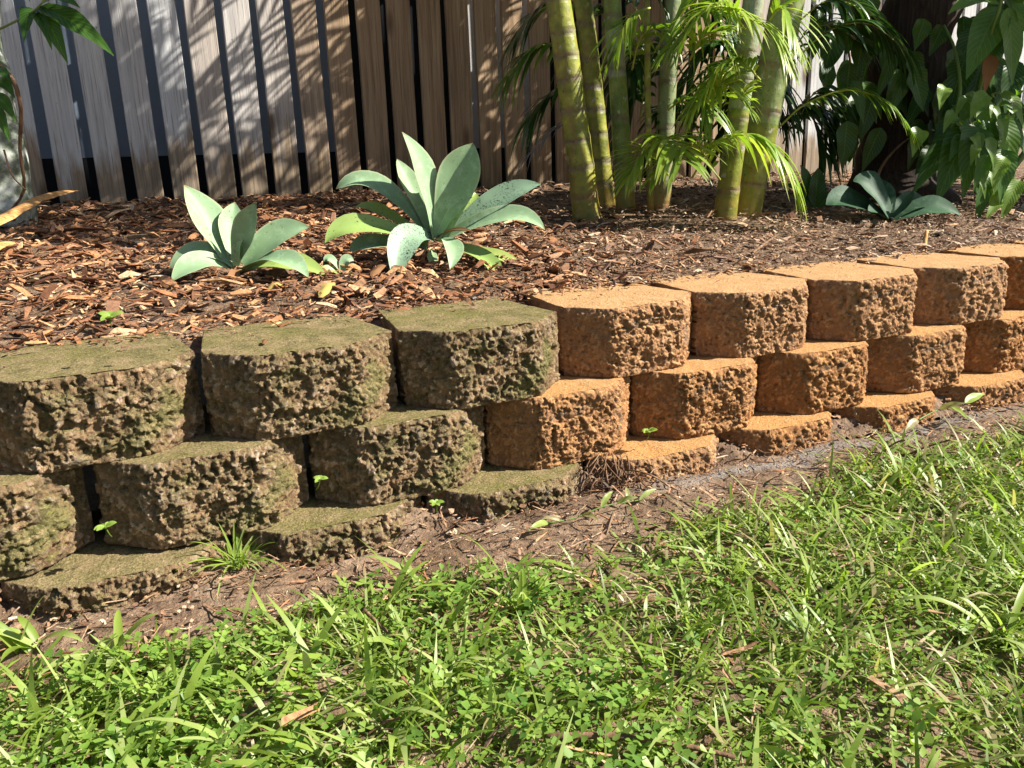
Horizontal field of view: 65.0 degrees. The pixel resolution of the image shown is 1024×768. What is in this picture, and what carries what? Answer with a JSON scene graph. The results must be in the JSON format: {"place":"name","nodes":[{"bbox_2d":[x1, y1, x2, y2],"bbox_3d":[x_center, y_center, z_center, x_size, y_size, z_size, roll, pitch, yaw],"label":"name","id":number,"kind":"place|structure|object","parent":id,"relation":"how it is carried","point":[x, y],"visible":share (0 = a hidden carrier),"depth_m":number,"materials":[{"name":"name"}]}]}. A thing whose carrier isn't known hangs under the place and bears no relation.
{"place":"outdoors","nodes":[
{"label":"outdoors","id":0,"kind":"place"},
{"bbox_2d":[0,353,1023,767],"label":"ground","id":1,"kind":"structure","parent":0,"point":[270,589],"depth_m":1.06,"materials":[{"name":"soil"}]},
{"bbox_2d":[0,596,82,660],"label":"grass tuft","id":2,"kind":"object","parent":1,"relation":"on","point":[13,639],"visible":0.98,"depth_m":0.97,"materials":[{"name":"green plant"}]},
{"bbox_2d":[40,609,156,683],"bbox_3d":[-0.475,0.312,0.940,0.092,0.052,0.107,4,16,21],"label":"grass tuft","id":3,"kind":"object","parent":1,"relation":"on","point":[120,639],"visible":0.53,"depth_m":0.97,"materials":[{"name":"green plant"}]},
{"bbox_2d":[0,509,229,621],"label":"retaining block","id":4,"kind":"structure","parent":1,"relation":"on","point":[96,573],"depth_m":1.07,"materials":[{"name":"brown concrete"}]},
{"bbox_2d":[94,521,116,536],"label":"seedling","id":5,"kind":"object","parent":4,"relation":"on","point":[103,526],"visible":1,"depth_m":1.05,"materials":[{"name":"green plant"}]},
{"bbox_2d":[93,405,308,549],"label":"retaining block","id":6,"kind":"structure","parent":4,"relation":"on","point":[200,487],"depth_m":1.13,"materials":[{"name":"brown concrete"}]},
{"bbox_2d":[0,331,204,473],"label":"retaining block","id":7,"kind":"structure","parent":6,"relation":"on","point":[66,406],"depth_m":1.09,"materials":[{"name":"brown concrete"}]},
{"bbox_2d":[171,648,259,695],"bbox_3d":[-0.328,0.323,0.887,0.088,0.041,0.067,-9,17,-24],"label":"grass tuft","id":8,"kind":"object","parent":1,"relation":"on","point":[237,682],"visible":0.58,"depth_m":0.89,"materials":[{"name":"green plant"}]},
{"bbox_2d":[177,513,285,597],"bbox_3d":[-0.392,0.234,1.140,0.177,0.073,0.150,-9,17,-24],"label":"grass tuft","id":9,"kind":"object","parent":1,"relation":"on","point":[236,555],"visible":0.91,"depth_m":1.14,"materials":[{"name":"green plant"}]},
{"bbox_2d":[232,467,422,567],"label":"retaining block","id":10,"kind":"structure","parent":1,"relation":"on","point":[313,529],"depth_m":1.19,"materials":[{"name":"brown concrete"}]},
{"bbox_2d":[307,397,484,505],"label":"retaining block","id":11,"kind":"structure","parent":10,"relation":"on","point":[400,450],"depth_m":1.25,"materials":[{"name":"brown concrete"}]},
{"bbox_2d":[201,314,397,440],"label":"retaining block","id":12,"kind":"structure","parent":11,"relation":"on","point":[292,379],"depth_m":1.18,"materials":[{"name":"brown concrete"}]},
{"bbox_2d":[314,475,327,489],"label":"seedling","id":13,"kind":"object","parent":11,"relation":"attached to","point":[318,478],"visible":1,"depth_m":1.17,"materials":[{"name":"green plant"}]},
{"bbox_2d":[429,499,443,511],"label":"seedling","id":14,"kind":"object","parent":1,"relation":"on","point":[436,502],"visible":1,"depth_m":1.22,"materials":[{"name":"green plant"}]},
{"bbox_2d":[0,394,976,629],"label":"soil","id":15,"kind":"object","parent":1,"relation":"on","point":[415,513],"visible":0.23,"depth_m":1.28,"materials":[{"name":"brown soil"}]},
{"bbox_2d":[425,461,582,522],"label":"retaining block","id":16,"kind":"structure","parent":1,"relation":"on","point":[488,491],"depth_m":1.30,"materials":[{"name":"brown concrete"}]},
{"bbox_2d":[483,374,630,469],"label":"retaining block","id":17,"kind":"structure","parent":16,"relation":"on","point":[563,420],"depth_m":1.37,"materials":[{"name":"orange concrete"}]},
{"bbox_2d":[378,298,559,409],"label":"retaining block","id":18,"kind":"structure","parent":17,"relation":"on","point":[462,356],"depth_m":1.30,"materials":[{"name":"brown concrete"}]},
{"bbox_2d":[0,408,1023,767],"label":"grass","id":19,"kind":"structure","parent":1,"relation":"on","point":[964,552],"depth_m":0.92,"materials":[{"name":"green plant"}]},
{"bbox_2d":[362,608,400,642],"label":"twig","id":20,"kind":"object","parent":19,"relation":"on","point":[374,619],"visible":0.78,"depth_m":0.97,"materials":[{"name":"brown wood"}]},
{"bbox_2d":[386,650,444,658],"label":"twig","id":21,"kind":"object","parent":19,"relation":"on","point":[417,652],"visible":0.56,"depth_m":0.93,"materials":[{"name":"brown wood"}]},
{"bbox_2d":[545,732,735,758],"bbox_3d":[0.120,0.341,0.763,0.178,0.014,0.013,0,15,8],"label":"twig","id":22,"kind":"object","parent":19,"relation":"on","point":[610,735],"visible":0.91,"depth_m":0.76,"materials":[{"name":"brown wood"}]},
{"bbox_2d":[619,598,687,607],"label":"twig","id":23,"kind":"object","parent":19,"relation":"on","point":[641,601],"visible":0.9,"depth_m":1.01,"materials":[{"name":"brown wood"}]},
{"bbox_2d":[0,439,1023,767],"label":"clover","id":24,"kind":"object","parent":1,"relation":"on","point":[156,649],"visible":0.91,"depth_m":0.85,"materials":[{"name":"green plant"}]},
{"bbox_2d":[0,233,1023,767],"bbox_3d":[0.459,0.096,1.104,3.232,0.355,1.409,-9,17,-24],"label":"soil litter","id":25,"kind":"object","parent":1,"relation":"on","point":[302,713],"visible":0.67,"depth_m":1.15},
{"bbox_2d":[871,430,974,486],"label":"dead twigs","id":26,"kind":"object","parent":25,"relation":"on","point":[915,451],"visible":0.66,"depth_m":1.45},
{"bbox_2d":[488,565,547,612],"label":"grass tuft","id":27,"kind":"object","parent":1,"relation":"on","point":[517,587],"visible":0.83,"depth_m":1.03,"materials":[{"name":"green plant"}]},
{"bbox_2d":[529,487,655,530],"bbox_3d":[0.133,0.195,1.261,0.247,0.027,0.052,-11,18,-30],"label":"creeping weed","id":28,"kind":"object","parent":1,"relation":"on","point":[605,499],"visible":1,"depth_m":1.27,"materials":[{"name":"leaf"},{"name":"stem"}]},
{"bbox_2d":[581,453,667,494],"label":"exposed roots","id":29,"kind":"object","parent":1,"relation":"on","point":[617,470],"visible":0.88,"depth_m":1.37,"materials":[{"name":"brown plant"}]},
{"bbox_2d":[583,433,718,481],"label":"retaining block","id":30,"kind":"structure","parent":1,"relation":"on","point":[662,457],"depth_m":1.44,"materials":[{"name":"concrete"}]},
{"bbox_2d":[642,427,657,439],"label":"seedling","id":31,"kind":"object","parent":30,"relation":"on","point":[647,430],"visible":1,"depth_m":1.42,"materials":[{"name":"green plant"}]},
{"bbox_2d":[629,354,756,439],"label":"retaining block","id":32,"kind":"structure","parent":30,"relation":"on","point":[696,396],"depth_m":1.49,"materials":[{"name":"orange concrete"}]},
{"bbox_2d":[524,282,691,377],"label":"retaining block","id":33,"kind":"structure","parent":32,"relation":"on","point":[613,332],"depth_m":1.45,"materials":[{"name":"brown concrete"}]},
{"bbox_2d":[718,410,831,455],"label":"retaining block","id":34,"kind":"structure","parent":1,"relation":"on","point":[764,432],"depth_m":1.55,"materials":[{"name":"concrete"}]},
{"bbox_2d":[754,338,868,414],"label":"retaining block","id":35,"kind":"structure","parent":34,"relation":"on","point":[809,377],"depth_m":1.61,"materials":[{"name":"brown concrete"}]},
{"bbox_2d":[647,271,808,357],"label":"retaining block","id":36,"kind":"structure","parent":35,"relation":"on","point":[735,315],"depth_m":1.56,"materials":[{"name":"brown concrete"}]},
{"bbox_2d":[758,261,917,341],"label":"retaining block","id":37,"kind":"structure","parent":35,"relation":"on","point":[850,301],"depth_m":1.66,"materials":[{"name":"brown concrete"}]},
{"bbox_2d":[831,390,936,432],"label":"retaining block","id":38,"kind":"structure","parent":1,"relation":"on","point":[895,409],"depth_m":1.67,"materials":[{"name":"orange concrete"}]},
{"bbox_2d":[865,324,966,392],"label":"retaining block","id":39,"kind":"structure","parent":38,"relation":"on","point":[922,357],"depth_m":1.72,"materials":[{"name":"brown concrete"}]},
{"bbox_2d":[881,451,937,490],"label":"grass tuft","id":40,"kind":"object","parent":1,"relation":"on","point":[918,473],"visible":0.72,"depth_m":1.36,"materials":[{"name":"green plant"}]},
{"bbox_2d":[905,393,983,431],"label":"creeping weed","id":41,"kind":"object","parent":1,"relation":"on","point":[969,398],"visible":0.99,"depth_m":1.62,"materials":[{"name":"green plant"}]},
{"bbox_2d":[896,583,1023,665],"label":"grass tuft","id":42,"kind":"object","parent":1,"relation":"on","point":[1018,604],"visible":0.9,"depth_m":0.94,"materials":[{"name":"green plant"}]},
{"bbox_2d":[932,369,1023,409],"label":"retaining block","id":43,"kind":"structure","parent":1,"relation":"on","point":[997,387],"depth_m":1.78,"materials":[{"name":"concrete"}]},
{"bbox_2d":[962,309,1023,372],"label":"retaining block","id":44,"kind":"structure","parent":43,"relation":"on","point":[994,346],"depth_m":1.85,"materials":[{"name":"brown concrete"}]},
{"bbox_2d":[851,252,1008,324],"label":"retaining block","id":45,"kind":"structure","parent":44,"relation":"on","point":[954,289],"depth_m":1.78,"materials":[{"name":"brown concrete"}]},
{"bbox_2d":[0,163,1023,352],"bbox_3d":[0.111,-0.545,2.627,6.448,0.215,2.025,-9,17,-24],"label":"mulch","id":46,"kind":"object","parent":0,"point":[22,255],"visible":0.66,"depth_m":1.97,"materials":[{"name":"brown wood"}]},
{"bbox_2d":[0,241,14,249],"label":"fallen leaf","id":47,"kind":"object","parent":46,"relation":"on","point":[3,244],"visible":1,"depth_m":1.89,"materials":[{"name":"yellow plant"}]},
{"bbox_2d":[0,190,78,224],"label":"leaf","id":48,"kind":"object","parent":46,"relation":"on","point":[12,213],"visible":0.99,"depth_m":2.29,"materials":[{"name":"plant"}]},
{"bbox_2d":[0,0,113,226],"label":"pale tree","id":49,"kind":"object","parent":46,"relation":"on","point":[16,189],"visible":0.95,"depth_m":2.21,"materials":[{"name":"grey plant"}]},
{"bbox_2d":[98,310,123,327],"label":"seedling","id":50,"kind":"object","parent":46,"relation":"on","point":[107,315],"visible":0.94,"depth_m":1.34,"materials":[{"name":"green plant"}]},
{"bbox_2d":[169,185,324,280],"bbox_3d":[-0.556,-0.302,1.679,0.326,0.228,0.153,-2,15,1],"label":"agave","id":51,"kind":"object","parent":46,"relation":"on","point":[231,236],"visible":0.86,"depth_m":1.69,"materials":[{"name":"green plant"}]},
{"bbox_2d":[267,283,282,289],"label":"fallen leaf","id":52,"kind":"object","parent":46,"relation":"on","point":[271,286],"visible":1,"depth_m":1.56,"materials":[{"name":"yellow plant"}]},
{"bbox_2d":[318,282,334,296],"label":"fallen leaf","id":53,"kind":"object","parent":46,"relation":"on","point":[325,289],"visible":1,"depth_m":1.55,"materials":[{"name":"yellow plant"}]},
{"bbox_2d":[322,254,353,275],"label":"agave","id":54,"kind":"object","parent":46,"relation":"on","point":[346,259],"visible":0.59,"depth_m":1.76,"materials":[{"name":"green plant"}]},
{"bbox_2d":[370,262,388,275],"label":"fallen leaf","id":55,"kind":"object","parent":46,"relation":"on","point":[379,268],"visible":0.85,"depth_m":1.72,"materials":[{"name":"brown plant"}]},
{"bbox_2d":[325,132,544,274],"bbox_3d":[-0.176,-0.394,1.822,0.500,0.347,0.241,-3,15,-3],"label":"agave","id":56,"kind":"object","parent":46,"relation":"on","point":[445,204],"visible":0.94,"depth_m":1.86,"materials":[{"name":"green plant"}]},
{"bbox_2d":[1,0,1023,206],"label":"paling fence","id":57,"kind":"object","parent":46,"relation":"on","point":[201,30],"visible":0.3,"depth_m":3.15,"materials":[{"name":"grey wood"}]},
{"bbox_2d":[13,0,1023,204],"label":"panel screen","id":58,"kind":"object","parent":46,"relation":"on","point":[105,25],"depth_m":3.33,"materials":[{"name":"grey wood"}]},
{"bbox_2d":[488,0,614,209],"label":"palm","id":59,"kind":"object","parent":46,"relation":"on","point":[592,84],"visible":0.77,"depth_m":2.71,"materials":[{"name":"green plant"}]},
{"bbox_2d":[510,0,601,222],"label":"palm","id":60,"kind":"object","parent":46,"relation":"on","point":[584,197],"visible":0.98,"depth_m":2.46,"materials":[{"name":"yellow"}]},
{"bbox_2d":[603,0,691,210],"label":"palm","id":61,"kind":"object","parent":46,"relation":"on","point":[620,125],"visible":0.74,"depth_m":2.62,"materials":[{"name":"green plant"}]},
{"bbox_2d":[587,0,737,212],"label":"palm","id":62,"kind":"object","parent":46,"relation":"on","point":[668,154],"visible":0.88,"depth_m":2.40,"materials":[{"name":"green plant"}]},
{"bbox_2d":[668,256,699,265],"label":"twig","id":63,"kind":"object","parent":46,"relation":"on","point":[682,260],"visible":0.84,"depth_m":1.88,"materials":[{"name":"brown wood"}]},
{"bbox_2d":[602,0,831,220],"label":"palm","id":64,"kind":"object","parent":46,"relation":"on","point":[739,81],"visible":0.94,"depth_m":2.34,"materials":[{"name":"green plant"}]},
{"bbox_2d":[593,0,879,208],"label":"palm","id":65,"kind":"object","parent":46,"relation":"on","point":[665,118],"visible":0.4,"depth_m":2.76,"materials":[{"name":"green plant"}]},
{"bbox_2d":[549,0,924,220],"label":"palm","id":66,"kind":"object","parent":46,"relation":"on","point":[762,150],"visible":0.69,"depth_m":2.63,"materials":[{"name":"green plant"}]},
{"bbox_2d":[752,234,778,254],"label":"twig","id":67,"kind":"object","parent":46,"relation":"on","point":[761,246],"visible":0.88,"depth_m":2.05,"materials":[{"name":"brown wood"}]},
{"bbox_2d":[786,165,829,208],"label":"weed","id":68,"kind":"object","parent":46,"relation":"on","point":[815,194],"visible":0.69,"depth_m":2.79,"materials":[{"name":"green plant"}]},
{"bbox_2d":[809,0,964,171],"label":"climbing plant","id":69,"kind":"object","parent":46,"relation":"on","point":[851,131],"visible":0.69,"depth_m":2.86,"materials":[{"name":"green plant"}]},
{"bbox_2d":[826,171,960,223],"bbox_3d":[1.194,-0.583,2.547,0.428,0.185,0.165,-3,15,-3],"label":"agave","id":70,"kind":"object","parent":46,"relation":"on","point":[882,193],"visible":0.87,"depth_m":2.54,"materials":[{"name":"green plant"}]},
{"bbox_2d":[847,0,963,203],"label":"dark tree","id":71,"kind":"object","parent":46,"relation":"on","point":[888,163],"visible":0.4,"depth_m":2.98,"materials":[{"name":"brown plant"}]},
{"bbox_2d":[922,230,928,251],"bbox_3d":[1.075,-0.372,2.090,0.013,0.055,0.043,5,17,24],"label":"stick stump","id":72,"kind":"object","parent":46,"relation":"on","point":[925,239],"visible":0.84,"depth_m":2.08,"materials":[{"name":"beige wood"}]},
{"bbox_2d":[905,0,1023,219],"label":"broadleaf shrub","id":73,"kind":"object","parent":46,"relation":"on","point":[982,92],"visible":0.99,"depth_m":2.64,"materials":[{"name":"green plant"}]},
{"bbox_3d":[-0.842,0.326,1.051,0.292,0.128,0.272,-9,17,-23],"label":"retaining block","id":74,"kind":"object","parent":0,"visible":0},
{"bbox_2d":[0,467,94,579],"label":"retaining block","id":75,"kind":"structure","parent":74,"relation":"on","point":[46,519],"depth_m":1.06,"materials":[{"name":"brown concrete"}]},
{"bbox_3d":[1.408,-0.169,2.103,0.290,0.127,0.275,-9,17,-25],"label":"retaining block","id":76,"kind":"object","parent":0,"visible":0},
{"bbox_2d":[935,243,1023,309],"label":"retaining block","id":77,"kind":"structure","parent":76,"relation":"on","point":[1011,256],"depth_m":1.93,"materials":[{"name":"brown concrete"}]},
{"bbox_3d":[1.683,-0.211,2.223,0.292,0.128,0.274,-9,17,-24],"label":"retaining block","id":78,"kind":"object","parent":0,"visible":0},
{"bbox_2d":[1009,240,1023,244],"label":"retaining block","id":79,"kind":"structure","parent":78,"relation":"on","point":[1017,242],"depth_m":2.20,"materials":[{"name":"brown concrete"}]}
]}

